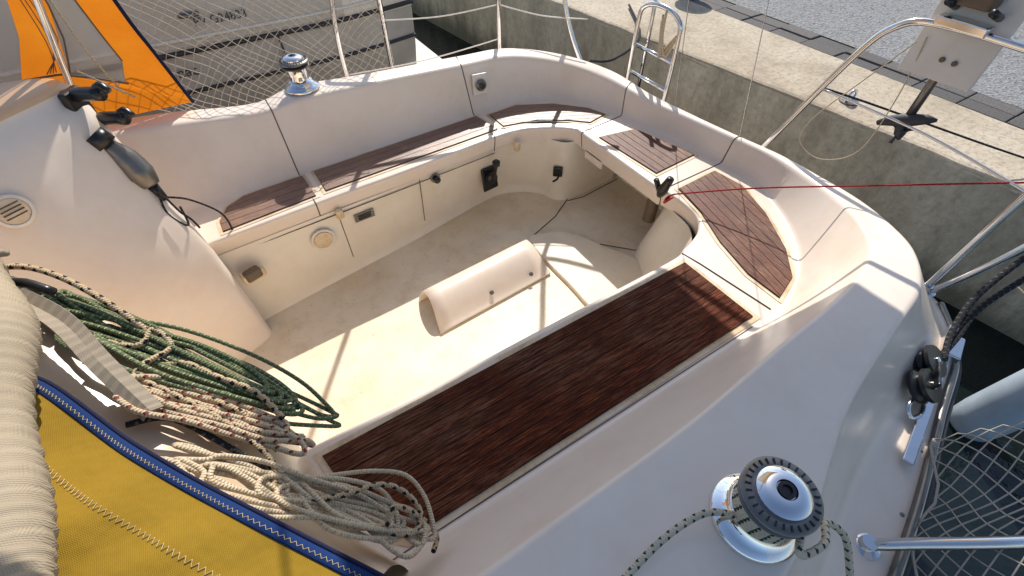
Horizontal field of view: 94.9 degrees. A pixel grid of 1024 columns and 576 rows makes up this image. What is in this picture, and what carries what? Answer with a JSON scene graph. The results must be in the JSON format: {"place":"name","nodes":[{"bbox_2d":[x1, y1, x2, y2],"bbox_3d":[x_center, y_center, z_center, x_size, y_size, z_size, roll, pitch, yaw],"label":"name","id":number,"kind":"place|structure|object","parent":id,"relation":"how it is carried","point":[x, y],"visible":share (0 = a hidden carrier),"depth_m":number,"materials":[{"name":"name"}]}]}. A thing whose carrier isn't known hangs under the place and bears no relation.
{"place":"outdoors","nodes":[
{"label":"outdoors","id":0,"kind":"place"},
{"bbox_2d":[411,0,1023,344],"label":"quay wall","id":1,"kind":"structure","parent":0,"point":[937,227],"depth_m":2.64,"materials":[{"name":"concrete"}]},
{"bbox_2d":[412,12,1023,575],"bbox_3d":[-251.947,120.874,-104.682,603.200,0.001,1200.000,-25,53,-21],"label":"water","id":2,"kind":"structure","parent":0,"point":[990,356],"depth_m":1.97,"materials":[{"name":"black liquid"}]},
{"bbox_2d":[0,0,440,117],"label":"moored boat","id":3,"kind":"object","parent":2,"relation":"on","point":[406,46],"visible":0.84,"depth_m":2.89,"materials":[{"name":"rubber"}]},
{"bbox_2d":[0,48,961,575],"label":"sailboat","id":4,"kind":"object","parent":2,"relation":"on","point":[492,314],"visible":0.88,"depth_m":1.72,"materials":[{"name":"white plastic"}]},
{"bbox_2d":[11,276,57,295],"bbox_3d":[-0.997,0.002,0.967,0.137,0.056,0.036,14,50,12],"label":"deck clutch","id":5,"kind":"object","parent":4,"relation":"on","point":[37,287],"visible":0.62,"depth_m":0.95,"materials":[{"name":"black plastic"}]},
{"bbox_2d":[0,249,163,575],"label":"rolled canvas","id":6,"kind":"object","parent":4,"relation":"on","point":[29,534],"visible":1,"depth_m":0.69,"materials":[{"name":"beige fabric"}]},
{"bbox_2d":[57,81,134,124],"bbox_3d":[-1.389,-0.598,1.579,0.238,0.203,0.080,1,48,1],"label":"winch handle holder","id":7,"kind":"object","parent":4,"relation":"attached to","point":[75,98],"visible":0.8,"depth_m":1.53,"materials":[{"name":"black plastic"}]},
{"bbox_2d":[7,0,194,113],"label":"spray hood","id":8,"kind":"object","parent":4,"relation":"attached to","point":[151,83],"visible":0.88,"depth_m":1.76,"materials":[{"name":"orange fabric"}]},
{"bbox_2d":[5,263,285,420],"bbox_3d":[-0.812,0.114,1.015,0.681,0.243,0.081,16,50,14],"label":"halyard line","id":9,"kind":"object","parent":4,"relation":"attached to","point":[259,394],"visible":0.85,"depth_m":1.00,"materials":[{"name":"beige fabric"}]},
{"bbox_2d":[86,127,232,229],"bbox_3d":[-1.298,-0.353,1.752,0.272,0.516,0.125,-8,49,-7],"label":"man overboard light","id":10,"kind":"object","parent":4,"relation":"on","point":[136,167],"visible":0.99,"depth_m":1.65,"materials":[{"name":"black plastic"}]},
{"bbox_2d":[40,289,304,416],"bbox_3d":[-0.757,0.166,1.033,0.560,0.265,0.136,10,49,9],"label":"rope coil","id":11,"kind":"object","parent":4,"relation":"on","point":[68,299],"visible":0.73,"depth_m":1.01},
{"bbox_2d":[93,327,276,451],"bbox_3d":[-0.784,0.145,0.994,0.658,0.252,0.127,14,50,12],"label":"halyard line","id":12,"kind":"object","parent":4,"relation":"attached to","point":[168,350],"visible":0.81,"depth_m":0.98,"materials":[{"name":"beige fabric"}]},
{"bbox_2d":[54,308,340,427],"bbox_3d":[-0.695,0.193,1.049,0.572,0.327,0.190,4,49,4],"label":"rope coil","id":13,"kind":"object","parent":4,"relation":"on","point":[104,333],"visible":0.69,"depth_m":1.06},
{"bbox_2d":[125,417,270,470],"bbox_3d":[-0.603,0.299,0.924,0.246,0.131,0.043,7,49,6],"label":"jammed line","id":14,"kind":"object","parent":4,"relation":"attached to","point":[211,437],"visible":0.77,"depth_m":0.92,"materials":[{"name":"beige fabric"}]},
{"bbox_2d":[35,376,386,575],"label":"yellow canvas cover","id":15,"kind":"object","parent":4,"relation":"on","point":[127,505],"visible":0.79,"depth_m":0.72,"materials":[{"name":"yellow fabric"}]},
{"bbox_2d":[112,374,315,456],"bbox_3d":[-0.607,0.265,0.963,0.354,0.221,0.102,6,49,5],"label":"rope coil","id":16,"kind":"object","parent":4,"relation":"on","point":[269,434],"visible":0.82,"depth_m":0.96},
{"bbox_2d":[117,0,389,112],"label":"safety net","id":17,"kind":"object","parent":4,"relation":"attached to","point":[256,45],"visible":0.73,"depth_m":2.29,"materials":[{"name":"white fabric"}]},
{"bbox_2d":[82,363,438,552],"bbox_3d":[-0.509,0.380,0.988,0.718,0.413,0.113,11,49,10],"label":"halyard line","id":18,"kind":"object","parent":4,"relation":"attached to","point":[267,455],"visible":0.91,"depth_m":0.96,"materials":[{"name":"beige fabric"}]},
{"bbox_2d":[162,442,430,534],"bbox_3d":[-0.403,0.415,0.927,0.455,0.286,0.123,0,48,0],"label":"rope coil","id":19,"kind":"object","parent":4,"relation":"on","point":[209,466],"visible":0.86,"depth_m":0.90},
{"bbox_2d":[278,53,319,94],"bbox_3d":[-0.978,-0.985,2.139,0.158,0.144,0.158,-25,53,-21],"label":"winch","id":20,"kind":"object","parent":4,"relation":"on","point":[294,66],"visible":1,"depth_m":2.12,"materials":[{"name":"silver metal"}]},
{"bbox_2d":[254,469,436,559],"bbox_3d":[-0.318,0.427,0.979,0.328,0.223,0.178,9,49,8],"label":"rope coil","id":21,"kind":"object","parent":4,"relation":"on","point":[308,491],"visible":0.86,"depth_m":0.95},
{"bbox_2d":[626,0,682,101],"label":"boarding ladder","id":22,"kind":"object","parent":4,"relation":"attached to","point":[675,40],"visible":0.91,"depth_m":2.52,"materials":[{"name":"silver metal"}]},
{"bbox_2d":[642,176,673,222],"bbox_3d":[0.700,-0.435,2.289,0.083,0.374,0.214,9,49,8],"label":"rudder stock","id":23,"kind":"object","parent":4,"relation":"attached to","point":[651,206],"visible":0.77,"depth_m":2.35,"materials":[{"name":"black metal"}]},
{"bbox_2d":[329,0,1023,560],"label":"stern rail","id":24,"kind":"object","parent":4,"relation":"on","point":[869,546],"visible":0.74,"depth_m":1.60,"materials":[{"name":"silver metal"}]},
{"bbox_2d":[663,182,1023,203],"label":"red line","id":25,"kind":"object","parent":24,"relation":"attached to","point":[667,199],"visible":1,"depth_m":1.77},
{"bbox_2d":[799,37,937,159],"bbox_3d":[1.454,-0.798,1.801,0.066,0.795,0.416,-41,60,-30],"label":"rope","id":26,"kind":"object","parent":24,"relation":"attached to","point":[911,117],"visible":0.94,"depth_m":1.81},
{"bbox_2d":[898,0,1023,91],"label":"outboard bracket","id":27,"kind":"object","parent":24,"relation":"attached to","point":[956,60],"visible":0.93,"depth_m":1.59,"materials":[{"name":"white plastic"}]},
{"bbox_2d":[675,0,768,135],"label":"backstay","id":28,"kind":"object","parent":4,"relation":"attached to","point":[754,65],"visible":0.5,"depth_m":2.11,"materials":[{"name":"silver metal"}]},
{"bbox_2d":[622,482,853,575],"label":"winch rope","id":29,"kind":"object","parent":4,"relation":"on","point":[747,524],"visible":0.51,"depth_m":0.88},
{"bbox_2d":[709,456,823,564],"bbox_3d":[0.483,0.406,0.883,0.171,0.156,0.171,-25,53,-21],"label":"winch","id":30,"kind":"object","parent":4,"relation":"on","point":[780,498],"visible":0.93,"depth_m":0.84,"materials":[{"name":"silver metal"}]},
{"bbox_2d":[900,254,1023,465],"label":"mooring line","id":31,"kind":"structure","parent":4,"relation":"on","point":[925,377],"depth_m":1.37,"materials":[{"name":"black fabric"}]},
{"bbox_2d":[911,421,1023,575],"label":"safety net","id":32,"kind":"object","parent":4,"relation":"on","point":[927,511],"visible":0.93,"depth_m":1.11,"materials":[{"name":"grey fabric"}]},
{"bbox_2d":[949,286,1023,441],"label":"fender","id":33,"kind":"object","parent":2,"relation":"on","point":[998,403],"visible":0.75,"depth_m":1.92,"materials":[{"name":"plastic"}]},
{"bbox_2d":[542,0,1023,194],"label":"quay pavement","id":34,"kind":"structure","parent":0,"point":[783,65],"depth_m":2.82,"materials":[{"name":"concrete"}]},
{"bbox_2d":[589,4,1023,158],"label":"mooring line","id":35,"kind":"object","parent":34,"relation":"on","point":[834,91],"visible":0.83,"depth_m":2.10,"materials":[{"name":"black fabric"}]},
{"bbox_2d":[839,89,858,105],"bbox_3d":[1.874,-1.058,2.597,0.100,0.086,0.100,-25,53,-21],"label":"mooring ring","id":36,"kind":"object","parent":34,"relation":"on","point":[854,91],"visible":0.64,"depth_m":2.59,"materials":[{"name":"silver metal"}]},
{"bbox_2d":[689,0,1023,129],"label":"sleeper edging","id":37,"kind":"object","parent":34,"relation":"on","point":[1009,114],"visible":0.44,"depth_m":2.96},
{"bbox_2d":[726,0,1023,108],"bbox_3d":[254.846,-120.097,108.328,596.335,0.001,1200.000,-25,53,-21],"label":"road","id":38,"kind":"structure","parent":0,"point":[856,23],"depth_m":3.37,"materials":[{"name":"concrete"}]}
]}

